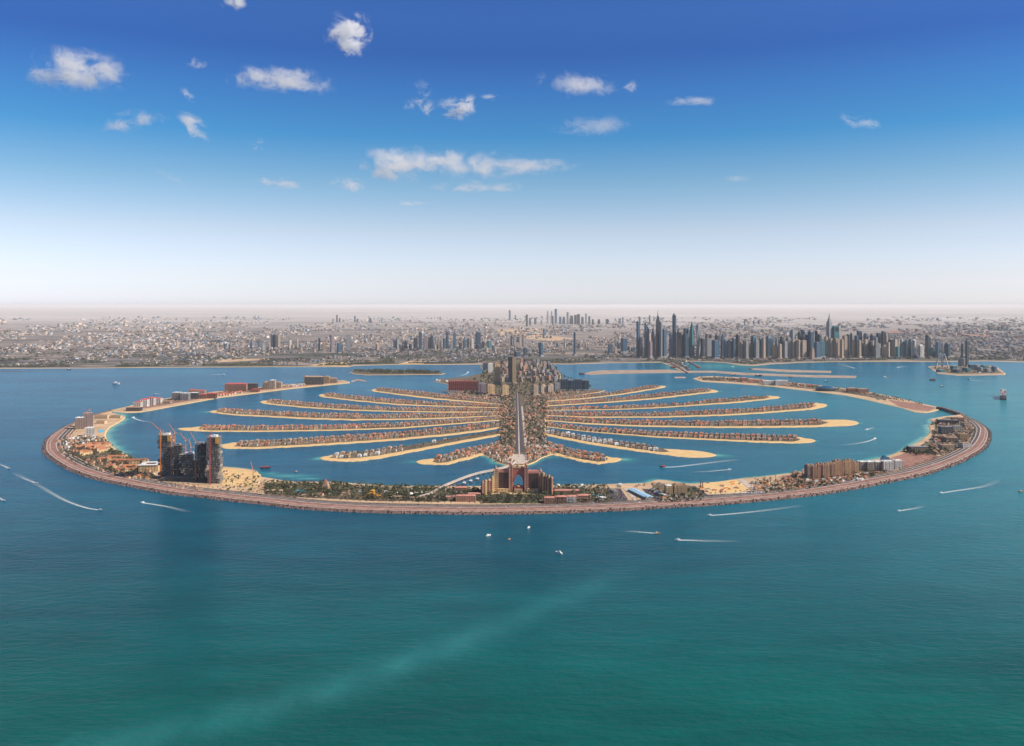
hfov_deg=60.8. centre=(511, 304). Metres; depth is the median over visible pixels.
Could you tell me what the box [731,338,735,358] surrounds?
skyscraper
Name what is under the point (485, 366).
apartment block
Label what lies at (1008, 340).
city buildings
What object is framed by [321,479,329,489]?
temple tower
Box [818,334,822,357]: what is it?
skyscraper
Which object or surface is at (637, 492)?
hall
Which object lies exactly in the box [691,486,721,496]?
access road
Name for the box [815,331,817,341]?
skyscraper
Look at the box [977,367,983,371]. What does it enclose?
island block
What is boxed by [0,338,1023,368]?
coastal trees
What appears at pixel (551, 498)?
building
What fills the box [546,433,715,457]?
frond island
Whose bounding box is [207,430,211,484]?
tower crane
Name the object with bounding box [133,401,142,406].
resort building
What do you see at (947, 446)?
building
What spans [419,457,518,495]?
monorail viaduct
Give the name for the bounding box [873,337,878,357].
skyscraper
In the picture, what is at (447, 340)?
city tower
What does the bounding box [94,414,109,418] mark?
building
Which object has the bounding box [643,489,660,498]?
car park
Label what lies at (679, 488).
apartment block
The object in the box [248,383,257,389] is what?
resort building
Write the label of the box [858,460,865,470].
hotel block
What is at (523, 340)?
city tower
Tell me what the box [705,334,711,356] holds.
skyscraper
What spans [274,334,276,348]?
city tower
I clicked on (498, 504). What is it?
service road
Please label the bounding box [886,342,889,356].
skyscraper
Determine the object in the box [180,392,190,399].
resort building
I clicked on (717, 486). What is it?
sand plot
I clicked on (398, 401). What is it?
frond garden
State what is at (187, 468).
unfinished tower
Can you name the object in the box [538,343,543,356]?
city tower
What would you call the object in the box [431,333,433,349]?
city tower
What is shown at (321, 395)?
frond island
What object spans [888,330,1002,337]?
open plot
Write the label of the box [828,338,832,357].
skyscraper
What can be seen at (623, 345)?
city tower
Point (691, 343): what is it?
skyscraper
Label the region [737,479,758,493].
access road
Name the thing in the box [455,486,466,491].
building
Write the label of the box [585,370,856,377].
sandbank
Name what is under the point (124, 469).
resort wing
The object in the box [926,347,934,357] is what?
skyscraper
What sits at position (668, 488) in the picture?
apartment block
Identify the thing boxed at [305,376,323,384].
resort building
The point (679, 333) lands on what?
skyscraper
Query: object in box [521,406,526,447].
spine road
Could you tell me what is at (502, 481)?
arched hotel
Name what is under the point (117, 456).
resort wing
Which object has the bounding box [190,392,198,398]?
resort building
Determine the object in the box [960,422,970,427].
building
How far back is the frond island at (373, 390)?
6462.24 m
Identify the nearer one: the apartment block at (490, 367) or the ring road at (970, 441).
the ring road at (970, 441)
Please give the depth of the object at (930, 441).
4401.12 m
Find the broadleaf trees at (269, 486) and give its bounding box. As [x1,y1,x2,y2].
[62,364,994,496]
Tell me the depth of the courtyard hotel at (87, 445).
4110.14 m
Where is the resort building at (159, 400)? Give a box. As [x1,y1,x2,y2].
[156,397,162,403]
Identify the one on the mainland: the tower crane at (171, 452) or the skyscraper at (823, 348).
the skyscraper at (823, 348)
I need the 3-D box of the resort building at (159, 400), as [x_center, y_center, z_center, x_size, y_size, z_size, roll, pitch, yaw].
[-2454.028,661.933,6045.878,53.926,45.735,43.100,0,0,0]
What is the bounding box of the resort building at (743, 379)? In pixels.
[740,377,747,381]
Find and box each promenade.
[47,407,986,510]
[50,419,984,509]
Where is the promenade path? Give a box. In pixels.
[50,413,984,509]
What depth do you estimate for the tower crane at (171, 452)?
3423.79 m
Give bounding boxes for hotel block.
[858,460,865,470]
[866,460,874,471]
[873,460,881,470]
[880,460,893,470]
[892,459,902,469]
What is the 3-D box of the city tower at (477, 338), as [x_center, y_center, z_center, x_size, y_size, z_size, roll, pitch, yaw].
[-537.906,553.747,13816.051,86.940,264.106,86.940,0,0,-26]
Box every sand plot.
[222,468,260,486]
[701,480,749,494]
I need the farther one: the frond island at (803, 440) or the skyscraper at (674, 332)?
the skyscraper at (674, 332)
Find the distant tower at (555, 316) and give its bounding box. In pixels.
[555,309,556,323]
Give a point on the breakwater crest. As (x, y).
(530, 510)
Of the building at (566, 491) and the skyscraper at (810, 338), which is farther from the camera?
the skyscraper at (810, 338)
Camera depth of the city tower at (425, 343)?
13087.04 m
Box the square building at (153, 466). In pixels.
[138,461,162,471]
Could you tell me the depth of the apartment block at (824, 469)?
3445.89 m
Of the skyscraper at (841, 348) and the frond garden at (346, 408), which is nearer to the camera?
the frond garden at (346, 408)
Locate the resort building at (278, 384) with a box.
[276,381,281,387]
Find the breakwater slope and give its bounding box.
[43,416,990,514]
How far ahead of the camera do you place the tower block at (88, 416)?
4887.48 m
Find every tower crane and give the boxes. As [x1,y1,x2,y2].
[151,422,163,477]
[170,430,173,475]
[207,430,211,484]
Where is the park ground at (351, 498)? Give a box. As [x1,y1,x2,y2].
[265,483,480,501]
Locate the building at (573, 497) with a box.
[566,495,576,502]
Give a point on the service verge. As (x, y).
(523, 504)
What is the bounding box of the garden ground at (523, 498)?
[483,495,547,502]
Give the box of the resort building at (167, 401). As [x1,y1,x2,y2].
[162,400,172,403]
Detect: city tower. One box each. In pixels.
[271,334,273,347]
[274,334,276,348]
[277,334,280,347]
[318,338,320,352]
[322,342,326,352]
[330,334,334,351]
[336,343,341,352]
[346,334,350,350]
[396,339,399,348]
[413,338,417,348]
[418,330,421,350]
[423,336,427,350]
[428,337,430,349]
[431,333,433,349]
[443,338,445,349]
[446,331,448,349]
[453,329,455,349]
[463,336,465,348]
[471,338,473,348]
[474,332,480,347]
[487,341,491,348]
[514,351,520,357]
[522,336,524,345]
[523,348,527,356]
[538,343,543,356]
[572,331,576,355]
[608,344,612,353]
[621,338,627,352]
[961,343,962,357]
[965,340,968,366]
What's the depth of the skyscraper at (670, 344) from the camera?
11350.65 m
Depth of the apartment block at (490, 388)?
6645.45 m
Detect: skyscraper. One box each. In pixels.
[636,321,639,357]
[638,337,642,357]
[643,323,648,357]
[647,340,652,357]
[651,326,655,357]
[656,313,659,357]
[658,321,663,357]
[662,329,666,357]
[668,333,672,356]
[672,313,675,357]
[676,330,681,357]
[677,338,680,357]
[681,334,683,357]
[683,328,689,357]
[689,322,694,357]
[695,324,700,356]
[700,338,704,357]
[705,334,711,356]
[711,340,719,358]
[715,334,719,355]
[720,333,724,357]
[723,340,727,358]
[728,339,731,357]
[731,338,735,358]
[736,334,739,356]
[738,342,743,358]
[743,341,748,358]
[751,336,755,358]
[754,339,759,358]
[758,337,760,358]
[761,338,765,357]
[765,334,772,357]
[771,345,775,358]
[775,339,779,358]
[778,344,782,358]
[780,336,783,356]
[783,341,787,358]
[786,337,790,357]
[790,330,795,339]
[791,339,795,358]
[795,339,800,358]
[798,332,801,339]
[800,330,804,339]
[801,340,807,358]
[805,334,807,356]
[808,330,813,357]
[809,347,815,358]
[814,342,820,358]
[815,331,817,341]
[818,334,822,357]
[822,341,825,356]
[824,336,827,356]
[826,314,831,355]
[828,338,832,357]
[832,326,838,339]
[833,338,839,357]
[839,339,843,357]
[842,335,847,357]
[846,334,850,356]
[850,333,854,355]
[851,340,854,357]
[854,335,858,357]
[857,331,861,342]
[857,340,861,357]
[861,343,864,357]
[863,333,867,339]
[863,339,867,356]
[868,341,872,357]
[870,333,875,340]
[872,340,873,355]
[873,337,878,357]
[876,333,881,355]
[878,343,881,357]
[881,331,885,354]
[882,344,886,356]
[884,333,887,344]
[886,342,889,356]
[891,341,893,356]
[893,339,897,356]
[896,346,900,357]
[900,337,903,357]
[904,340,908,357]
[908,338,913,355]
[910,340,915,357]
[917,344,924,357]
[924,335,930,355]
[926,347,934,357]
[934,342,940,357]
[944,343,951,357]
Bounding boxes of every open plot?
[216,358,268,361]
[314,362,348,365]
[399,361,425,363]
[497,329,540,334]
[525,335,572,340]
[528,444,557,450]
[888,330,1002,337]
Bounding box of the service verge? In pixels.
[64,420,973,504]
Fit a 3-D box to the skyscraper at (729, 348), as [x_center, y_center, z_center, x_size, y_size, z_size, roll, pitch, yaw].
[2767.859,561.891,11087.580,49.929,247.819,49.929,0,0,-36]
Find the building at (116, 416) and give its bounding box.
[110,415,122,417]
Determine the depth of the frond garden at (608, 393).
6669.77 m
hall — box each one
[628,488,653,499]
[654,491,670,496]
[880,455,889,459]
[912,354,920,358]
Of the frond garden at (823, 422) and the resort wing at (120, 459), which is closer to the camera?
the resort wing at (120, 459)
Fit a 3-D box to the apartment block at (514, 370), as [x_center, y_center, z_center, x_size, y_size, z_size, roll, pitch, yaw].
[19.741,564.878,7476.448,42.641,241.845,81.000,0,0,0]
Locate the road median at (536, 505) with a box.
[60,418,976,505]
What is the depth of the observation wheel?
9383.79 m
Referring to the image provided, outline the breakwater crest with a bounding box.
[46,408,987,510]
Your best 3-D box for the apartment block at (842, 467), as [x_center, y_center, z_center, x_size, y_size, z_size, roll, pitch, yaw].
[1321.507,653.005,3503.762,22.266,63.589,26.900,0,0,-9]
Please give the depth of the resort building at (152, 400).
5943.50 m
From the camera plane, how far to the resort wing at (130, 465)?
3640.56 m
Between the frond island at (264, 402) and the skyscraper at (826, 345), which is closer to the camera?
the frond island at (264, 402)
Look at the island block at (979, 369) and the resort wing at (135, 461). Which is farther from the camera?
the island block at (979, 369)
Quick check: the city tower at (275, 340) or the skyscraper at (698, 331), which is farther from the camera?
the city tower at (275, 340)
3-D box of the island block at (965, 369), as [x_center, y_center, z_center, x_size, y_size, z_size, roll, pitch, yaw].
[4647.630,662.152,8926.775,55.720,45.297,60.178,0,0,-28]
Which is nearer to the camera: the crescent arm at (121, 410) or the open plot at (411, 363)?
the crescent arm at (121, 410)
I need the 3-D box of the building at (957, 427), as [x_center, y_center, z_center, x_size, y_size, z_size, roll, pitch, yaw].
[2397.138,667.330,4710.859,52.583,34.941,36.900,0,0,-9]
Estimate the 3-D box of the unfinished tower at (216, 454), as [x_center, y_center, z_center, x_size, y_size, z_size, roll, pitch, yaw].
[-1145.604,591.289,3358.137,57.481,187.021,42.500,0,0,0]
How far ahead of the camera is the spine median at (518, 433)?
4512.60 m
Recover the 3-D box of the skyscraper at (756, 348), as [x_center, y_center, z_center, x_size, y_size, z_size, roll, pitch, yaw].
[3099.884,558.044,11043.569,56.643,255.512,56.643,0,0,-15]
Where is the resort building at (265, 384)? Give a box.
[263,381,268,388]
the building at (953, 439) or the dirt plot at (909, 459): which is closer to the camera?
the dirt plot at (909, 459)
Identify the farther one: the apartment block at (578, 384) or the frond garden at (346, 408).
the apartment block at (578, 384)
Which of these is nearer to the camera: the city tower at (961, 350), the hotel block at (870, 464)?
the hotel block at (870, 464)
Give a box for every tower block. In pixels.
[75,417,84,428]
[83,412,92,426]
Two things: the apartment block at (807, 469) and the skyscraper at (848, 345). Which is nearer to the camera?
the apartment block at (807, 469)
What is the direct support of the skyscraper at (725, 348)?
on the mainland
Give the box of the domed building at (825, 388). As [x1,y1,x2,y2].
[816,386,835,390]
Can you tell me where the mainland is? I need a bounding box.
[0,307,1023,369]
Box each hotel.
[71,449,92,455]
[73,442,111,449]
[88,446,109,453]
[443,381,477,391]
[481,461,552,494]
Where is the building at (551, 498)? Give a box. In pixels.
[544,496,554,503]
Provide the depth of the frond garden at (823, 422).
4995.19 m
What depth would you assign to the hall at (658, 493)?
3137.67 m
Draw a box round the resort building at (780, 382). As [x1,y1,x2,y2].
[774,380,787,385]
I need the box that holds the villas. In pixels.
[55,368,992,455]
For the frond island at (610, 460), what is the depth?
3865.82 m
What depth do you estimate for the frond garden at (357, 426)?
4872.85 m
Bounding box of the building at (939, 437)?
[933,435,944,439]
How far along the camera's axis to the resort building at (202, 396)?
6376.39 m
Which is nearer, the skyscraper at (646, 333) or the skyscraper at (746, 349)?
the skyscraper at (746, 349)
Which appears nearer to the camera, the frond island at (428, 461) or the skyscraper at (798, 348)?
the frond island at (428, 461)
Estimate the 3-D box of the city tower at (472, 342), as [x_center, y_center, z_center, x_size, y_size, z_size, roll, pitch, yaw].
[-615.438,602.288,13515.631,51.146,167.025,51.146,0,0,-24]
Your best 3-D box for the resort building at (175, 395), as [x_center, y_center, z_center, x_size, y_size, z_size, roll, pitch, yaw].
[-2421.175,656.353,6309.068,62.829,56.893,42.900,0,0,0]
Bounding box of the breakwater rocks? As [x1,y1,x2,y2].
[41,406,991,514]
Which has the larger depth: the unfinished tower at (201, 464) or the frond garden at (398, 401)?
the frond garden at (398, 401)
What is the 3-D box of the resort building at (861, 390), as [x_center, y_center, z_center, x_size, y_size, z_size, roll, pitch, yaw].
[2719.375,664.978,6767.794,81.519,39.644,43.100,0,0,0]
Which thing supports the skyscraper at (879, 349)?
on the mainland
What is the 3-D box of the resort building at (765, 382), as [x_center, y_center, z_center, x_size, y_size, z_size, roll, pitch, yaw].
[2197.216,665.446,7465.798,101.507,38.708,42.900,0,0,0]
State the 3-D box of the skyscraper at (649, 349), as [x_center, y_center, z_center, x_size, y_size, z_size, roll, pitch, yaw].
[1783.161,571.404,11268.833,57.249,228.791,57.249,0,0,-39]
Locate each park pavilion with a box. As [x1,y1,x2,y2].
[266,489,282,492]
[410,496,425,499]
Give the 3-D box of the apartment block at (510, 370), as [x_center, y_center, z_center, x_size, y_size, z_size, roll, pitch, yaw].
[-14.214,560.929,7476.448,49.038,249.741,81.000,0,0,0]
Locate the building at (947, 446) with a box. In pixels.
[938,443,954,449]
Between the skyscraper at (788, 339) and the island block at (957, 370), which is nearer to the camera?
the island block at (957, 370)
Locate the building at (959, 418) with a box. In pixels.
[951,417,963,420]
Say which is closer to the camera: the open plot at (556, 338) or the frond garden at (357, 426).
the frond garden at (357, 426)
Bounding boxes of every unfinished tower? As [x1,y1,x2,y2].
[157,432,173,478]
[171,443,184,475]
[179,452,196,476]
[193,441,208,481]
[206,434,223,483]
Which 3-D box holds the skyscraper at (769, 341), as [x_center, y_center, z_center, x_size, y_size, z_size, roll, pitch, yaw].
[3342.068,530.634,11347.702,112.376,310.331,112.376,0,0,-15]
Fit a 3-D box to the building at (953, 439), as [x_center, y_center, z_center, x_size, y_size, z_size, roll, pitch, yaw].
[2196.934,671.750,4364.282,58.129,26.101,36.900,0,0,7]
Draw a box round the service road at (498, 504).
[66,420,971,504]
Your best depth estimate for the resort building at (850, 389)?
6819.38 m
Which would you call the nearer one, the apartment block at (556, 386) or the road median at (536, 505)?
the road median at (536, 505)
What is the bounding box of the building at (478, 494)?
[468,492,480,496]
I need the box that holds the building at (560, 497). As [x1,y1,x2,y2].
[555,495,566,502]
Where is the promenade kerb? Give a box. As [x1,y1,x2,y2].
[56,416,980,506]
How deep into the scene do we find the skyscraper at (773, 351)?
11107.72 m
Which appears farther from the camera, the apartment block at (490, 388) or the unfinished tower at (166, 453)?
the apartment block at (490, 388)
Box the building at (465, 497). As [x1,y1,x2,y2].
[456,494,475,501]
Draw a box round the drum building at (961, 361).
[958,358,964,365]
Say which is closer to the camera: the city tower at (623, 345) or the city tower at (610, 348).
the city tower at (610, 348)
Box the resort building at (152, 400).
[147,397,155,404]
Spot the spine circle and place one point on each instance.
(522, 459)
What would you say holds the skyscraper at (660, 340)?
on the mainland
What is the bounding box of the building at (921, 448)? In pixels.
[907,445,928,451]
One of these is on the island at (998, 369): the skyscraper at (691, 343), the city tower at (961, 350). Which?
the city tower at (961, 350)
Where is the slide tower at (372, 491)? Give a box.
[359,489,382,498]
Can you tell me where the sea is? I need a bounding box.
[0,306,1023,745]
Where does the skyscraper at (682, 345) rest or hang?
on the mainland
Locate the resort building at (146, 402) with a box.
[140,398,149,406]
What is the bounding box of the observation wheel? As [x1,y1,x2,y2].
[935,342,948,368]
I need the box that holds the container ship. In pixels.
[1000,389,1006,399]
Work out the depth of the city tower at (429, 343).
13225.39 m
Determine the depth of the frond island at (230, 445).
4347.24 m
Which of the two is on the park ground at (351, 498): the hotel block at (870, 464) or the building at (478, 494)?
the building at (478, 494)
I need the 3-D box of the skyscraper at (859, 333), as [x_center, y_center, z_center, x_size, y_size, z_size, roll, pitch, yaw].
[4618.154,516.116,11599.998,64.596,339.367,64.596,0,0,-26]
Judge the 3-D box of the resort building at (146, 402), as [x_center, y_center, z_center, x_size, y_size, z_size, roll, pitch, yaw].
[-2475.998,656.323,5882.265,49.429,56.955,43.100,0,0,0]
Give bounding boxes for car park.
[71,428,84,435]
[606,488,627,500]
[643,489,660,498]
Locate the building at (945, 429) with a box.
[938,426,952,433]
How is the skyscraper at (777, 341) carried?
on the mainland
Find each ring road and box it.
[57,419,979,506]
[61,419,976,505]
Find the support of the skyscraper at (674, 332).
on the mainland
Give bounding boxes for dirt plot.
[889,400,935,410]
[890,452,939,471]
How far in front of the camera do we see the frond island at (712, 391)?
6333.61 m
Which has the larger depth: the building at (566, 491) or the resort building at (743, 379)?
the resort building at (743, 379)
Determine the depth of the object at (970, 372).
8973.72 m
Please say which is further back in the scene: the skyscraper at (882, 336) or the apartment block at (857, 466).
the skyscraper at (882, 336)
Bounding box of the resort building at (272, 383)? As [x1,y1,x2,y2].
[269,379,275,388]
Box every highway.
[27,329,451,331]
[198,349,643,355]
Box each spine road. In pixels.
[516,392,523,450]
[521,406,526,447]
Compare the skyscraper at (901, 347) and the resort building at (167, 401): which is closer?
the resort building at (167, 401)
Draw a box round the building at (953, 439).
[944,436,958,441]
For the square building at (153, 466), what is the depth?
3582.94 m
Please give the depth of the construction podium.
3391.43 m
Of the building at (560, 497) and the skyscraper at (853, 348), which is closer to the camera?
the building at (560, 497)
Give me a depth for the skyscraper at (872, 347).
11349.25 m
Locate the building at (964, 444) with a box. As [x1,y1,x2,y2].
[958,442,971,447]
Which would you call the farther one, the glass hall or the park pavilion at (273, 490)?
the glass hall
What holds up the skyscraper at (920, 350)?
on the mainland
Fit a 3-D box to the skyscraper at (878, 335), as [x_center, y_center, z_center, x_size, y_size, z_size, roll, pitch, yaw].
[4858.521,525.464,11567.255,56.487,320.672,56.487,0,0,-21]
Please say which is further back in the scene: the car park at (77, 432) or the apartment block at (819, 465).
the car park at (77, 432)
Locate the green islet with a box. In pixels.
[350,370,444,374]
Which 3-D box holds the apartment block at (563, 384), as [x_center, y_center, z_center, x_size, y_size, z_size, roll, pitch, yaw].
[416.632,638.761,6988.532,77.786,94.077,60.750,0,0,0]
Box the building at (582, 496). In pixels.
[576,494,588,501]
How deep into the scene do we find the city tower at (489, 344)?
13495.06 m
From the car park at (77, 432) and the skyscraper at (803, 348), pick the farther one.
the skyscraper at (803, 348)
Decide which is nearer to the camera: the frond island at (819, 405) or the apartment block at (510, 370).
the frond island at (819, 405)
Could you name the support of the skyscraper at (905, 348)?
on the mainland
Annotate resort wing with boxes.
[97,457,111,461]
[104,464,117,468]
[106,455,125,459]
[113,458,129,462]
[115,467,128,471]
[121,464,137,468]
[124,471,139,475]
[127,458,148,463]
[136,473,153,477]
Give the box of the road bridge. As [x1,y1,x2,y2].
[936,407,959,414]
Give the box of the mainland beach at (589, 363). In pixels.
[0,361,1012,370]
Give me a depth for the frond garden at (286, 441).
4505.06 m
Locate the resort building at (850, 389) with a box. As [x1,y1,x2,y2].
[846,387,856,392]
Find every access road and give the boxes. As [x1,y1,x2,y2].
[623,488,636,500]
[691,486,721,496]
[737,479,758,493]
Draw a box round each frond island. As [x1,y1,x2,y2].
[178,420,498,431]
[209,410,499,420]
[222,427,498,448]
[260,401,499,412]
[319,394,498,407]
[320,434,501,461]
[371,389,499,404]
[416,453,484,464]
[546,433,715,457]
[547,389,717,405]
[547,420,857,427]
[547,426,814,443]
[548,403,826,417]
[550,386,665,400]
[550,453,620,463]
[576,396,779,409]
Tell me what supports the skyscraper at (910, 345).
on the mainland
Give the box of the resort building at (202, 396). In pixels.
[198,393,206,398]
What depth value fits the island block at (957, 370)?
8833.36 m
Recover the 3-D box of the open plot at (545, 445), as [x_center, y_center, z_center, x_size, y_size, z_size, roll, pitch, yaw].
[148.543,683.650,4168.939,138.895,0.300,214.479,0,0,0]
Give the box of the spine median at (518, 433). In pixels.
[517,392,519,457]
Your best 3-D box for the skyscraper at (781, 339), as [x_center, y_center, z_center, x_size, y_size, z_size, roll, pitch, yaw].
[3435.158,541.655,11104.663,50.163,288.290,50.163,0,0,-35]
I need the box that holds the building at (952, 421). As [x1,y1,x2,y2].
[937,419,958,423]
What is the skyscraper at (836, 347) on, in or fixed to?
on the mainland
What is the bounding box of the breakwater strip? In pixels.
[751,368,830,372]
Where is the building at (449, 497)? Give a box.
[445,495,454,500]
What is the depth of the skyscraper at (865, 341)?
11384.30 m
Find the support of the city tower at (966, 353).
on the island at (998, 369)
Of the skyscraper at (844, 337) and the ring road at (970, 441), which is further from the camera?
the skyscraper at (844, 337)
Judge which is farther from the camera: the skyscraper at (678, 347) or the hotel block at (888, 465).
the skyscraper at (678, 347)
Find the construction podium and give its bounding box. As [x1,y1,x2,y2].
[157,475,225,480]
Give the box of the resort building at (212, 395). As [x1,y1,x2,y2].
[207,393,216,398]
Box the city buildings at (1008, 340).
[0,316,1023,362]
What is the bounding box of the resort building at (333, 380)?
[330,378,337,382]
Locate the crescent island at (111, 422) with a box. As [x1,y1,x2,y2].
[55,411,985,509]
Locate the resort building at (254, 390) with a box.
[250,389,259,391]
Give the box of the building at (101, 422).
[96,420,106,423]
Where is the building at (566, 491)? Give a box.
[554,489,578,493]
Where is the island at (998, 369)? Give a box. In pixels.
[928,365,1004,374]
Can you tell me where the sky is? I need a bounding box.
[0,0,1023,305]
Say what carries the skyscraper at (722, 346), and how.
on the mainland
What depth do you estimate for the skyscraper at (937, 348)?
11325.63 m
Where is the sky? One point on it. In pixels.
(153, 152)
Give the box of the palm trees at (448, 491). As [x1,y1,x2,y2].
[61,365,974,498]
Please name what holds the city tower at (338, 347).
on the mainland
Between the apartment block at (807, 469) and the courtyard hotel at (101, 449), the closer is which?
the apartment block at (807, 469)
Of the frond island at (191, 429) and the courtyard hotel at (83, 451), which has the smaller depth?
the courtyard hotel at (83, 451)
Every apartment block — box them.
[85,426,94,435]
[477,382,485,393]
[482,363,487,370]
[486,384,495,394]
[488,363,493,372]
[493,362,500,383]
[500,384,508,395]
[507,356,512,384]
[512,357,516,384]
[531,384,539,394]
[539,384,545,393]
[547,384,554,393]
[554,383,559,391]
[560,379,567,390]
[567,379,575,390]
[575,379,582,390]
[581,379,589,390]
[664,484,672,495]
[672,483,686,495]
[804,463,811,477]
[812,464,817,477]
[815,462,821,477]
[822,463,826,477]
[825,461,830,476]
[831,462,834,476]
[832,459,839,475]
[840,460,844,475]
[841,458,849,474]
[850,459,854,473]
[855,461,858,472]
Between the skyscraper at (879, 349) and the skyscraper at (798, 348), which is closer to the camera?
the skyscraper at (798, 348)
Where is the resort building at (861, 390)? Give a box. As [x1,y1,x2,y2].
[856,388,868,392]
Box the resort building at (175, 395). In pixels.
[172,392,182,399]
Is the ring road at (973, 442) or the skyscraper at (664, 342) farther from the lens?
the skyscraper at (664, 342)
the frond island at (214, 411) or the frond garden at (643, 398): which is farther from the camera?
the frond garden at (643, 398)
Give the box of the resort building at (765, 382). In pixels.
[762,380,774,384]
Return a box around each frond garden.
[198,419,500,429]
[221,410,497,418]
[241,423,499,446]
[270,401,499,410]
[326,394,501,406]
[338,431,499,457]
[378,388,501,403]
[434,444,489,462]
[541,441,606,461]
[546,396,768,409]
[546,404,812,415]
[547,386,656,400]
[547,430,668,451]
[549,418,827,425]
[551,425,799,440]
[552,390,708,404]
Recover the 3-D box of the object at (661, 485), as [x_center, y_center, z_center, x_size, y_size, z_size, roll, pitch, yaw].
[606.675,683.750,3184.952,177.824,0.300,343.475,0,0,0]
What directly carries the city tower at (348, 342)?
on the mainland
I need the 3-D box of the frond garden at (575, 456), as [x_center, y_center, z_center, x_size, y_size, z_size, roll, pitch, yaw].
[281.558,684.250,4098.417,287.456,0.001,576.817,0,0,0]
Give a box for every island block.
[951,369,960,372]
[962,367,969,371]
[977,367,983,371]
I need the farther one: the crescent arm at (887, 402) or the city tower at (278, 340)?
the city tower at (278, 340)
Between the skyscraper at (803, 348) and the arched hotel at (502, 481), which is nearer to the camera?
the arched hotel at (502, 481)
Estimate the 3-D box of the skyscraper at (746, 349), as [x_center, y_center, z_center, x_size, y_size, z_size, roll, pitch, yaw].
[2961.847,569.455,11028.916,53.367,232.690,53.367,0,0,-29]
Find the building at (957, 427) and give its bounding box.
[949,425,961,431]
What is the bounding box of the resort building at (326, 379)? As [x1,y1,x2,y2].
[324,376,329,382]
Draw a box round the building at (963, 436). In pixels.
[956,433,968,439]
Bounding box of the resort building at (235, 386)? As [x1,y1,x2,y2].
[225,383,247,390]
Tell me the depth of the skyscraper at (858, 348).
11281.75 m
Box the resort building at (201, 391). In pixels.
[196,390,205,393]
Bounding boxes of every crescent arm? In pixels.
[111,380,349,412]
[693,376,938,412]
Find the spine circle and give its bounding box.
[506,454,528,463]
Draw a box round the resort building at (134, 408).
[126,407,142,410]

